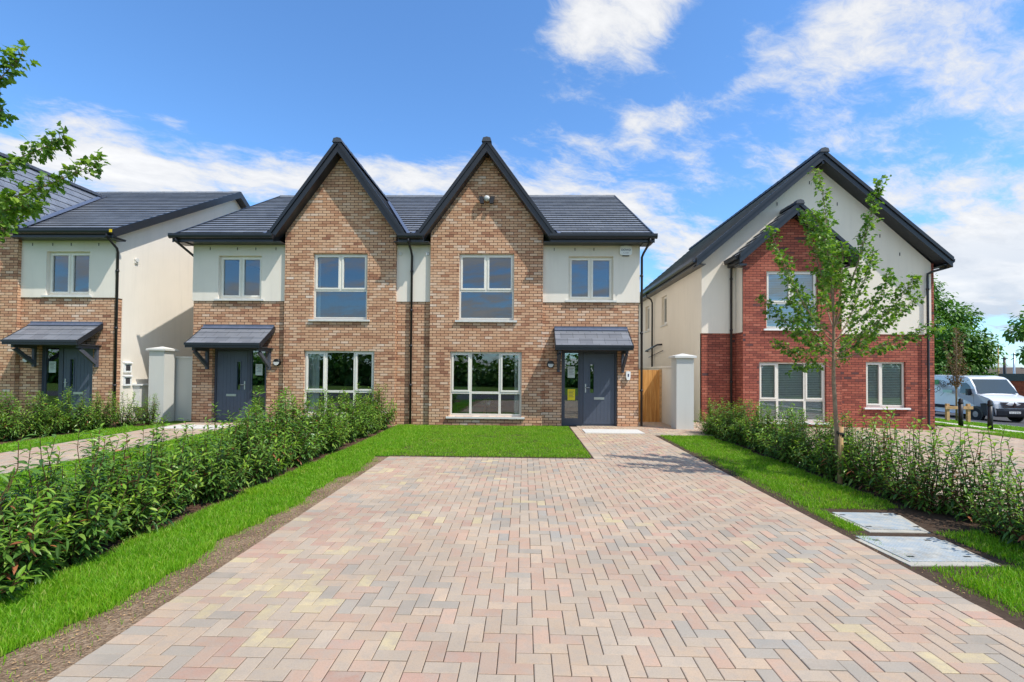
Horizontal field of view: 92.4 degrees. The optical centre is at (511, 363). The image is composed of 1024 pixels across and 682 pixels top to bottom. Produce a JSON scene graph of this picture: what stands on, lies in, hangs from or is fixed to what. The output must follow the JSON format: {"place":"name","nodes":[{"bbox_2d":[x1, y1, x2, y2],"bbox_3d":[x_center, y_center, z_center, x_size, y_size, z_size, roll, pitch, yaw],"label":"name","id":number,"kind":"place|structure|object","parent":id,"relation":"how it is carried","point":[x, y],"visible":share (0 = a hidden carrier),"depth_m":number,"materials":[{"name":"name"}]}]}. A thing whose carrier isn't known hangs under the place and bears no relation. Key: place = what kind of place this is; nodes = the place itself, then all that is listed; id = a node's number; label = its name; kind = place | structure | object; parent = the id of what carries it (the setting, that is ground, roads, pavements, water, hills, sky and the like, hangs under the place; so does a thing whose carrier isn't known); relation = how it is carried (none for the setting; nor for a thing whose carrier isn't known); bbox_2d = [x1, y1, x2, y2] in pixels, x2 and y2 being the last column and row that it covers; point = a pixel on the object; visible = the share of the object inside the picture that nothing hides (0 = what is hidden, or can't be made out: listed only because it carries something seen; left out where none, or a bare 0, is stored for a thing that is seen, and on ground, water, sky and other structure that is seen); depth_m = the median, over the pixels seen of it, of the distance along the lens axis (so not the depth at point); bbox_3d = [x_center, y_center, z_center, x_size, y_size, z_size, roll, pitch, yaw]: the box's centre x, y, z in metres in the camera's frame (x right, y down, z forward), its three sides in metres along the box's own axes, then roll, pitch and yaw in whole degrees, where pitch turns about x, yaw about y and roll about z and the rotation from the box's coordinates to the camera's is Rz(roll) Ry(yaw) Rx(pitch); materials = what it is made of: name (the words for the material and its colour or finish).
{"place":"outdoors","nodes":[
{"label":"outdoors","id":0,"kind":"place"},
{"bbox_2d":[0,426,155,452],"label":"lawn","id":1,"kind":"structure","parent":0,"point":[77,438],"depth_m":10.77,"materials":[{"name":"green plant"}]},
{"bbox_2d":[0,422,244,473],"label":"neighbour path","id":2,"kind":"structure","parent":0,"point":[7,458],"depth_m":9.56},
{"bbox_2d":[158,425,232,428],"bbox_3d":[-8.220,1.703,12.795,1.460,0.106,0.800,0,-1,1],"label":"slab","id":3,"kind":"object","parent":2,"relation":"on","point":[193,426],"depth_m":12.59,"materials":[{"name":"concrete"}]},
{"bbox_2d":[0,422,301,523],"bbox_3d":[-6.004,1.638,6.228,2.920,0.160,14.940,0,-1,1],"label":"lawn","id":4,"kind":"structure","parent":0,"point":[103,465],"depth_m":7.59,"materials":[{"name":"green plant"}]},
{"bbox_2d":[0,39,110,248],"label":"maple tree","id":5,"kind":"object","parent":4,"relation":"on","point":[26,206],"visible":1,"depth_m":4.32,"materials":[{"name":"green plant"}]},
{"bbox_2d":[0,451,376,656],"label":"lawn","id":6,"kind":"structure","parent":0,"point":[184,552],"depth_m":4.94,"materials":[{"name":"green plant"}]},
{"bbox_2d":[0,438,1023,681],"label":"grass","id":7,"kind":"structure","parent":6,"relation":"on","point":[286,510],"depth_m":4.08,"materials":[{"name":"green plant"}]},
{"bbox_2d":[335,424,589,457],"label":"grass","id":8,"kind":"structure","parent":0,"point":[539,434],"depth_m":10.55,"materials":[{"name":"green plant"}]},
{"bbox_2d":[5,418,950,434],"bbox_3d":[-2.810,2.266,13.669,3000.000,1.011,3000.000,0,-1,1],"label":"ground","id":9,"kind":"structure","parent":0,"point":[174,422],"depth_m":14.18,"materials":[{"name":"green plant"}]},
{"bbox_2d":[0,423,149,444],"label":"mulch bed","id":10,"kind":"object","parent":9,"relation":"on","point":[36,437],"visible":0.32,"depth_m":11.24,"materials":[{"name":"brown soil"}]},
{"bbox_2d":[0,390,40,441],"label":"laurel shrub","id":11,"kind":"object","parent":10,"relation":"on","point":[9,430],"visible":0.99,"depth_m":10.41,"materials":[{"name":"green plant"}]},
{"bbox_2d":[12,390,73,437],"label":"laurel shrub","id":12,"kind":"object","parent":10,"relation":"on","point":[41,413],"visible":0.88,"depth_m":11.04,"materials":[{"name":"green plant"}]},
{"bbox_2d":[43,386,101,432],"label":"laurel shrub","id":13,"kind":"object","parent":10,"relation":"on","point":[76,423],"visible":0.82,"depth_m":11.74,"materials":[{"name":"green plant"}]},
{"bbox_2d":[73,390,123,429],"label":"laurel shrub","id":14,"kind":"object","parent":10,"relation":"on","point":[100,417],"visible":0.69,"depth_m":12.40,"materials":[{"name":"green plant"}]},
{"bbox_2d":[112,391,147,426],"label":"laurel shrub","id":15,"kind":"object","parent":10,"relation":"on","point":[130,413],"visible":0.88,"depth_m":13.06,"materials":[{"name":"green plant"}]},
{"bbox_2d":[134,393,169,423],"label":"laurel shrub","id":16,"kind":"object","parent":10,"relation":"on","point":[149,416],"visible":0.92,"depth_m":13.58,"materials":[{"name":"green plant"}]},
{"bbox_2d":[0,152,249,422],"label":"semi detached houses","id":17,"kind":"structure","parent":9,"relation":"on","point":[96,291],"depth_m":13.88,"materials":[{"name":"paint"}]},
{"bbox_2d":[41,252,91,296],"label":"window","id":18,"kind":"structure","parent":17,"relation":"in","point":[71,292],"depth_m":13.85,"materials":[{"name":"beige plastic"}]},
{"bbox_2d":[63,348,92,418],"bbox_3d":[-12.212,0.576,13.818,0.870,1.985,0.119,0,-1,1],"label":"door","id":19,"kind":"structure","parent":17,"relation":"in","point":[78,370],"depth_m":13.83,"materials":[{"name":"grey wood"}]},
{"bbox_2d":[146,347,178,421],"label":"gate pillar","id":20,"kind":"structure","parent":9,"relation":"on","point":[162,373],"depth_m":14.21,"materials":[{"name":"paint"}]},
{"bbox_2d":[174,356,192,420],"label":"garden wall","id":21,"kind":"structure","parent":9,"relation":"on","point":[183,388],"depth_m":14.69,"materials":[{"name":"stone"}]},
{"bbox_2d":[0,456,388,681],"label":"soil edge","id":22,"kind":"object","parent":9,"relation":"on","point":[37,666],"visible":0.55,"depth_m":3.23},
{"bbox_2d":[0,426,392,601],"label":"soil strip","id":23,"kind":"object","parent":9,"relation":"on","point":[197,507],"visible":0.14,"depth_m":5.77,"materials":[{"name":"brown soil"}]},
{"bbox_2d":[0,437,87,602],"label":"laurel shrub","id":24,"kind":"object","parent":23,"relation":"on","point":[13,580],"visible":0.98,"depth_m":3.50,"materials":[{"name":"green plant"}]},
{"bbox_2d":[0,423,146,581],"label":"laurel shrub","id":25,"kind":"object","parent":23,"relation":"on","point":[83,540],"visible":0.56,"depth_m":4.00,"materials":[{"name":"green plant"}]},
{"bbox_2d":[29,425,185,545],"bbox_3d":[-3.841,1.191,4.706,1.075,1.207,1.215,0,-1,40],"label":"laurel shrub","id":26,"kind":"object","parent":23,"relation":"on","point":[138,522],"visible":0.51,"depth_m":4.67,"materials":[{"name":"green plant"}]},
{"bbox_2d":[100,414,209,521],"bbox_3d":[-3.911,1.166,5.375,1.127,1.226,1.171,1,-1,-9],"label":"laurel shrub","id":27,"kind":"object","parent":23,"relation":"on","point":[179,498],"visible":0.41,"depth_m":5.32,"materials":[{"name":"green plant"}]},
{"bbox_2d":[164,413,252,505],"bbox_3d":[-3.784,1.221,6.081,1.122,1.157,1.188,1,-1,-15],"label":"laurel shrub","id":28,"kind":"object","parent":23,"relation":"on","point":[211,487],"visible":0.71,"depth_m":5.96,"materials":[{"name":"green plant"}]},
{"bbox_2d":[189,402,283,488],"bbox_3d":[-3.787,1.180,6.749,1.188,1.278,1.051,1,-1,-35],"label":"laurel shrub","id":29,"kind":"object","parent":23,"relation":"on","point":[260,467],"visible":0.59,"depth_m":6.70,"materials":[{"name":"green plant"}]},
{"bbox_2d":[216,397,301,477],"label":"laurel shrub","id":30,"kind":"object","parent":23,"relation":"on","point":[282,463],"visible":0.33,"depth_m":7.39,"materials":[{"name":"green plant"}]},
{"bbox_2d":[242,386,324,466],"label":"laurel shrub","id":31,"kind":"object","parent":23,"relation":"on","point":[307,449],"visible":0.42,"depth_m":8.03,"materials":[{"name":"green plant"}]},
{"bbox_2d":[263,386,334,459],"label":"laurel shrub","id":32,"kind":"object","parent":23,"relation":"on","point":[305,415],"visible":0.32,"depth_m":8.70,"materials":[{"name":"green plant"}]},
{"bbox_2d":[296,397,351,453],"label":"laurel shrub","id":33,"kind":"object","parent":23,"relation":"on","point":[332,446],"visible":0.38,"depth_m":9.34,"materials":[{"name":"green plant"}]},
{"bbox_2d":[307,395,352,444],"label":"laurel shrub","id":34,"kind":"object","parent":23,"relation":"on","point":[337,417],"visible":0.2,"depth_m":10.06,"materials":[{"name":"green plant"}]},
{"bbox_2d":[319,389,366,443],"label":"laurel shrub","id":35,"kind":"object","parent":23,"relation":"on","point":[354,424],"visible":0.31,"depth_m":10.77,"materials":[{"name":"green plant"}]},
{"bbox_2d":[337,388,379,438],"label":"laurel shrub","id":36,"kind":"object","parent":23,"relation":"on","point":[363,431],"visible":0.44,"depth_m":11.35,"materials":[{"name":"green plant"}]},
{"bbox_2d":[352,394,384,433],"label":"laurel shrub","id":37,"kind":"object","parent":23,"relation":"on","point":[377,426],"visible":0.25,"depth_m":12.06,"materials":[{"name":"green plant"}]},
{"bbox_2d":[352,382,398,429],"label":"laurel shrub","id":38,"kind":"object","parent":23,"relation":"on","point":[378,409],"visible":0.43,"depth_m":12.74,"materials":[{"name":"green plant"}]},
{"bbox_2d":[0,424,1023,617],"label":"bark chips","id":39,"kind":"object","parent":23,"relation":"on","point":[704,438],"visible":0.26,"depth_m":5.57,"materials":[{"name":"brown wood"}]},
{"bbox_2d":[168,136,657,426],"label":"semi detached houses","id":40,"kind":"structure","parent":9,"relation":"on","point":[486,275],"depth_m":13.80,"materials":[{"name":"brick"}]},
{"bbox_2d":[216,351,247,419],"bbox_3d":[-8.026,0.644,14.052,0.870,1.985,0.119,0,-1,1],"label":"door","id":41,"kind":"structure","parent":40,"relation":"in","point":[229,397],"depth_m":14.06,"materials":[{"name":"grey wood"}]},
{"bbox_2d":[214,256,263,300],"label":"window","id":42,"kind":"structure","parent":40,"relation":"in","point":[242,260],"depth_m":14.07,"materials":[{"name":"beige plastic"}]},
{"bbox_2d":[308,254,369,321],"bbox_3d":[-4.835,-2.079,13.922,1.724,2.115,0.355,0,-1,1],"label":"window","id":43,"kind":"structure","parent":40,"relation":"in","point":[317,259],"depth_m":13.89,"materials":[{"name":"beige plastic"}]},
{"bbox_2d":[304,351,373,416],"bbox_3d":[-4.856,0.630,13.870,2.182,2.055,0.355,0,-1,1],"label":"window","id":44,"kind":"structure","parent":40,"relation":"in","point":[312,358],"depth_m":13.85,"materials":[{"name":"beige plastic"}]},
{"bbox_2d":[452,386,483,413],"bbox_3d":[-1.385,1.230,14.898,0.920,1.020,0.840,1,-1,-19],"label":"armchair","id":45,"kind":"object","parent":40,"relation":"in","point":[460,403],"visible":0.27,"depth_m":15.04,"materials":[{"name":"fabric"}]},
{"bbox_2d":[446,352,524,418],"bbox_3d":[-0.733,0.661,13.766,2.182,2.055,0.355,0,-1,1],"label":"window","id":46,"kind":"structure","parent":40,"relation":"in","point":[517,390],"depth_m":13.73,"materials":[{"name":"beige plastic"}]},
{"bbox_2d":[455,254,516,321],"bbox_3d":[-0.713,-2.098,13.744,1.724,1.920,0.205,0,-1,1],"label":"window","id":47,"kind":"structure","parent":40,"relation":"in","point":[486,257],"depth_m":13.77,"materials":[{"name":"beige plastic"}]},
{"bbox_2d":[475,404,502,413],"bbox_3d":[-0.681,1.492,14.581,0.835,0.504,0.835,0,-1,1],"label":"coffee table","id":48,"kind":"object","parent":40,"relation":"in","point":[485,406],"visible":0.66,"depth_m":14.35,"materials":[{"name":"brown wood"}]},
{"bbox_2d":[482,397,495,404],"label":"potted plant","id":49,"kind":"object","parent":48,"relation":"on","point":[487,400],"visible":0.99,"depth_m":14.45,"materials":[{"name":"plant"}]},
{"bbox_2d":[565,257,616,301],"bbox_3d":[2.208,-2.343,13.788,1.425,1.289,0.220,0,-1,1],"label":"window","id":50,"kind":"structure","parent":40,"relation":"in","point":[590,298],"depth_m":13.82,"materials":[{"name":"beige plastic"}]},
{"bbox_2d":[583,353,614,423],"bbox_3d":[2.441,0.721,13.788,0.870,1.985,0.119,0,-1,1],"label":"door","id":51,"kind":"structure","parent":40,"relation":"in","point":[598,406],"depth_m":13.80,"materials":[{"name":"grey paint"}]},
{"bbox_2d":[639,366,670,424],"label":"garden wall","id":52,"kind":"structure","parent":9,"relation":"on","point":[666,394],"depth_m":14.48,"materials":[{"name":"paint"}]},
{"bbox_2d":[639,369,661,421],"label":"wooden gate","id":53,"kind":"structure","parent":52,"relation":"attached to","point":[652,395],"depth_m":15.00,"materials":[{"name":"brown wood"}]},
{"bbox_2d":[669,353,696,429],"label":"gate pillar","id":54,"kind":"structure","parent":9,"relation":"on","point":[682,390],"depth_m":13.10,"materials":[{"name":"stone"}]},
{"bbox_2d":[639,147,954,429],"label":"detached house","id":55,"kind":"structure","parent":9,"relation":"on","point":[701,303],"depth_m":15.21,"materials":[{"name":"red brick"}]},
{"bbox_2d":[644,307,649,332],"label":"window","id":56,"kind":"structure","parent":55,"relation":"in","point":[648,330],"depth_m":22.39,"materials":[{"name":"beige plastic"}]},
{"bbox_2d":[660,296,666,326],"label":"window","id":57,"kind":"structure","parent":55,"relation":"in","point":[665,323],"depth_m":19.73,"materials":[{"name":"beige plastic"}]},
{"bbox_2d":[763,271,818,330],"bbox_3d":[8.428,-1.880,14.820,1.710,1.810,0.223,0,-1,1],"label":"window","id":58,"kind":"structure","parent":55,"relation":"in","point":[769,327],"depth_m":14.91,"materials":[{"name":"beige plastic"}]},
{"bbox_2d":[759,362,829,424],"bbox_3d":[8.416,0.900,14.767,2.170,1.850,0.223,0,-1,1],"label":"window","id":59,"kind":"structure","parent":55,"relation":"in","point":[775,398],"depth_m":14.85,"materials":[{"name":"beige plastic"}]},
{"bbox_2d":[863,362,910,409],"bbox_3d":[11.571,0.694,15.232,1.390,1.470,0.243,0,-1,1],"label":"window","id":60,"kind":"structure","parent":55,"relation":"in","point":[879,365],"depth_m":15.33,"materials":[{"name":"beige plastic"}]},
{"bbox_2d":[856,536,1000,566],"bbox_3d":[3.744,1.733,4.486,0.880,0.083,0.810,0,-1,1],"label":"inspection cover","id":61,"kind":"object","parent":9,"relation":"on","point":[926,551],"visible":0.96,"depth_m":4.41,"materials":[{"name":"concrete"}]},
{"bbox_2d":[934,273,984,371],"bbox_3d":[34.106,-1.752,39.921,7.859,10.924,4.857,0,-1,1],"label":"tree","id":62,"kind":"object","parent":9,"relation":"on","point":[941,313],"visible":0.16,"depth_m":39.20,"materials":[{"name":"green plant"}]},
{"bbox_2d":[934,321,1007,375],"bbox_3d":[31.612,0.250,34.884,6.387,6.688,3.674,0,-1,1],"label":"tree","id":63,"kind":"object","parent":9,"relation":"on","point":[975,351],"visible":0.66,"depth_m":34.21,"materials":[{"name":"green plant"}]},
{"bbox_2d":[971,367,1023,375],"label":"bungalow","id":64,"kind":"object","parent":9,"relation":"on","point":[1018,370],"visible":0.13,"depth_m":73.01,"materials":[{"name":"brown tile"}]},
{"bbox_2d":[1001,356,1007,373],"bbox_3d":[40.071,1.558,39.922,0.241,4.200,0.487,0,-1,23],"label":"utility pole","id":65,"kind":"object","parent":9,"relation":"on","point":[1004,358],"visible":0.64,"depth_m":39.88,"materials":[{"name":"grey metal"}]},
{"bbox_2d":[998,374,1023,395],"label":"boundary wall","id":66,"kind":"structure","parent":9,"relation":"on","point":[1016,381],"depth_m":29.73,"materials":[{"name":"brick"}]},
{"bbox_2d":[1000,305,1023,364],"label":"tree","id":67,"kind":"object","parent":9,"relation":"on","point":[1017,332],"visible":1,"depth_m":30.40,"materials":[{"name":"green plant"}]},
{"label":"mulch bed","id":68,"kind":"structure","parent":9,"relation":"on","visible":0},
{"bbox_2d":[692,400,725,434],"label":"laurel shrub","id":69,"kind":"object","parent":68,"relation":"on","point":[710,411],"visible":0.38,"depth_m":12.26,"materials":[{"name":"green plant"}]},
{"bbox_2d":[705,400,737,438],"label":"laurel shrub","id":70,"kind":"object","parent":68,"relation":"on","point":[715,431],"visible":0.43,"depth_m":11.68,"materials":[{"name":"green plant"}]},
{"bbox_2d":[712,397,758,442],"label":"laurel shrub","id":71,"kind":"object","parent":68,"relation":"on","point":[728,436],"visible":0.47,"depth_m":10.98,"materials":[{"name":"green plant"}]},
{"bbox_2d":[729,401,778,446],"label":"laurel shrub","id":72,"kind":"object","parent":68,"relation":"on","point":[739,438],"visible":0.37,"depth_m":10.39,"materials":[{"name":"green plant"}]},
{"bbox_2d":[741,400,787,452],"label":"laurel shrub","id":73,"kind":"object","parent":68,"relation":"on","point":[754,445],"visible":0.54,"depth_m":9.76,"materials":[{"name":"green plant"}]},
{"bbox_2d":[755,403,812,457],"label":"laurel shrub","id":74,"kind":"object","parent":68,"relation":"on","point":[763,439],"visible":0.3,"depth_m":9.15,"materials":[{"name":"green plant"}]},
{"bbox_2d":[763,407,831,465],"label":"laurel shrub","id":75,"kind":"object","parent":68,"relation":"on","point":[782,456],"visible":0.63,"depth_m":8.46,"materials":[{"name":"green plant"}]},
{"bbox_2d":[784,409,861,473],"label":"laurel shrub","id":76,"kind":"object","parent":68,"relation":"on","point":[807,461],"visible":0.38,"depth_m":7.91,"materials":[{"name":"green plant"}]},
{"bbox_2d":[836,427,843,483],"bbox_3d":[4.785,1.371,7.159,0.095,0.902,0.281,0,-1,30],"label":"tree stake","id":77,"kind":"object","parent":68,"relation":"on","point":[840,432],"visible":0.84,"depth_m":7.06,"materials":[{"name":"brown wood"}]},
{"bbox_2d":[808,411,896,483],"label":"laurel shrub","id":78,"kind":"object","parent":68,"relation":"on","point":[831,464],"visible":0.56,"depth_m":7.23,"materials":[{"name":"green plant"}]},
{"bbox_2d":[832,406,916,493],"bbox_3d":[5.030,1.217,6.631,0.904,1.258,1.028,1,-1,-23],"label":"laurel shrub","id":79,"kind":"object","parent":68,"relation":"on","point":[861,471],"visible":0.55,"depth_m":6.70,"materials":[{"name":"green plant"}]},
{"bbox_2d":[856,415,948,506],"bbox_3d":[4.900,1.260,6.181,0.915,1.185,0.975,1,-1,-27],"label":"laurel shrub","id":80,"kind":"object","parent":68,"relation":"on","point":[884,492],"visible":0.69,"depth_m":6.15,"materials":[{"name":"green plant"}]},
{"bbox_2d":[879,423,990,516],"bbox_3d":[4.922,1.265,5.737,1.032,1.126,0.773,-1,-1,41],"label":"laurel shrub","id":81,"kind":"object","parent":68,"relation":"on","point":[927,501],"visible":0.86,"depth_m":5.67,"materials":[{"name":"green plant"}]},
{"bbox_2d":[932,422,1021,529],"bbox_3d":[5.106,1.237,5.307,0.856,1.191,0.973,0,-1,33],"label":"laurel shrub","id":82,"kind":"object","parent":68,"relation":"on","point":[964,509],"visible":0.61,"depth_m":5.32,"materials":[{"name":"green plant"}]},
{"bbox_2d":[964,463,1023,539],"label":"laurel shrub","id":83,"kind":"object","parent":68,"relation":"on","point":[989,523],"visible":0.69,"depth_m":4.87,"materials":[{"name":"green plant"}]},
{"bbox_2d":[979,436,1023,548],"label":"laurel shrub","id":84,"kind":"object","parent":68,"relation":"on","point":[1018,500],"visible":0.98,"depth_m":4.54,"materials":[{"name":"green plant"}]},
{"bbox_2d":[11,456,963,681],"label":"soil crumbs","id":85,"kind":"object","parent":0,"point":[182,588],"visible":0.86,"depth_m":3.35,"materials":[{"name":"brown soil"}]},
{"bbox_2d":[0,0,1023,370],"label":"sky","id":86,"kind":"structure","parent":0,"point":[684,112],"materials":[{"name":"blue"}]},
{"bbox_2d":[48,422,1023,681],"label":"driveway","id":87,"kind":"structure","parent":0,"point":[884,610],"depth_m":3.52,"materials":[{"name":"beige brick"}]},
{"bbox_2d":[582,429,644,433],"bbox_3d":[2.556,1.783,12.524,1.460,0.106,0.800,0,-1,1],"label":"door slab","id":88,"kind":"structure","parent":87,"relation":"on","point":[614,431],"depth_m":12.40,"materials":[{"name":"concrete"}]},
{"bbox_2d":[87,425,1023,681],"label":"driveway bed","id":89,"kind":"object","parent":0,"point":[912,514],"visible":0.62,"depth_m":5.02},
{"bbox_2d":[755,166,946,479],"bbox_3d":[5.005,-0.586,7.329,2.667,4.823,1.899,0,-1,1],"label":"maple tree","id":90,"kind":"object","parent":89,"relation":"on","point":[829,279],"visible":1,"depth_m":7.21,"materials":[{"name":"green plant"}]},
{"bbox_2d":[832,512,930,533],"bbox_3d":[4.005,1.741,5.305,0.800,0.083,0.760,0,-1,1],"label":"inspection cover","id":91,"kind":"object","parent":89,"relation":"on","point":[881,522],"visible":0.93,"depth_m":5.23,"materials":[{"name":"concrete"}]},
{"bbox_2d":[661,434,1023,612],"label":"grass","id":92,"kind":"structure","parent":0,"point":[801,476],"depth_m":6.01,"materials":[{"name":"green plant"}]},
{"bbox_2d":[694,418,1023,521],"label":"neighbour driveway","id":93,"kind":"structure","parent":0,"point":[1017,445],"depth_m":11.34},
{"bbox_2d":[935,417,1023,438],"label":"grass","id":94,"kind":"structure","parent":0,"point":[1014,434],"depth_m":17.41,"materials":[{"name":"green plant"}]},
{"bbox_2d":[935,411,1023,426],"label":"side road","id":95,"kind":"structure","parent":0,"point":[996,420],"depth_m":25.46,"materials":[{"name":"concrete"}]},
{"bbox_2d":[935,375,1023,421],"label":"delivery van","id":96,"kind":"object","parent":95,"relation":"on","point":[977,392],"visible":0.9,"depth_m":25.43,"materials":[{"name":"white paint"}]},
{"bbox_2d":[935,421,1023,432],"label":"footpath","id":97,"kind":"structure","parent":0,"point":[983,427],"depth_m":17.82,"materials":[{"name":"concrete"}]},
{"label":"lawn","id":98,"kind":"structure","parent":0,"visible":0},
{"bbox_2d":[942,327,970,420],"bbox_3d":[19.419,0.524,21.477,1.040,4.234,0.831,0,-1,1],"label":"young tree","id":99,"kind":"object","parent":98,"relation":"on","point":[957,373],"visible":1,"depth_m":21.41,"materials":[{"name":"green plant"}]},
{"bbox_2d":[945,404,972,421],"bbox_3d":[19.267,2.244,21.201,1.160,0.980,0.140,0,-1,1],"label":"tree support","id":100,"kind":"object","parent":98,"relation":"on","point":[967,407],"visible":0.67,"depth_m":21.16,"materials":[{"name":"brown wood"}]},
{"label":"lawn","id":101,"kind":"structure","parent":0,"visible":0},
{"bbox_2d":[958,398,963,425],"bbox_3d":[15.914,1.798,17.411,0.164,1.100,0.164,0,-1,1],"label":"bollard","id":102,"kind":"object","parent":101,"relation":"on","point":[960,413],"visible":0.92,"depth_m":17.36,"materials":[{"name":"metal"}]},
{"bbox_2d":[987,400,992,429],"bbox_3d":[15.886,1.777,16.312,0.164,1.100,0.164,0,-1,1],"label":"bollard","id":103,"kind":"object","parent":101,"relation":"on","point":[989,412],"visible":0.92,"depth_m":16.27,"materials":[{"name":"metal"}]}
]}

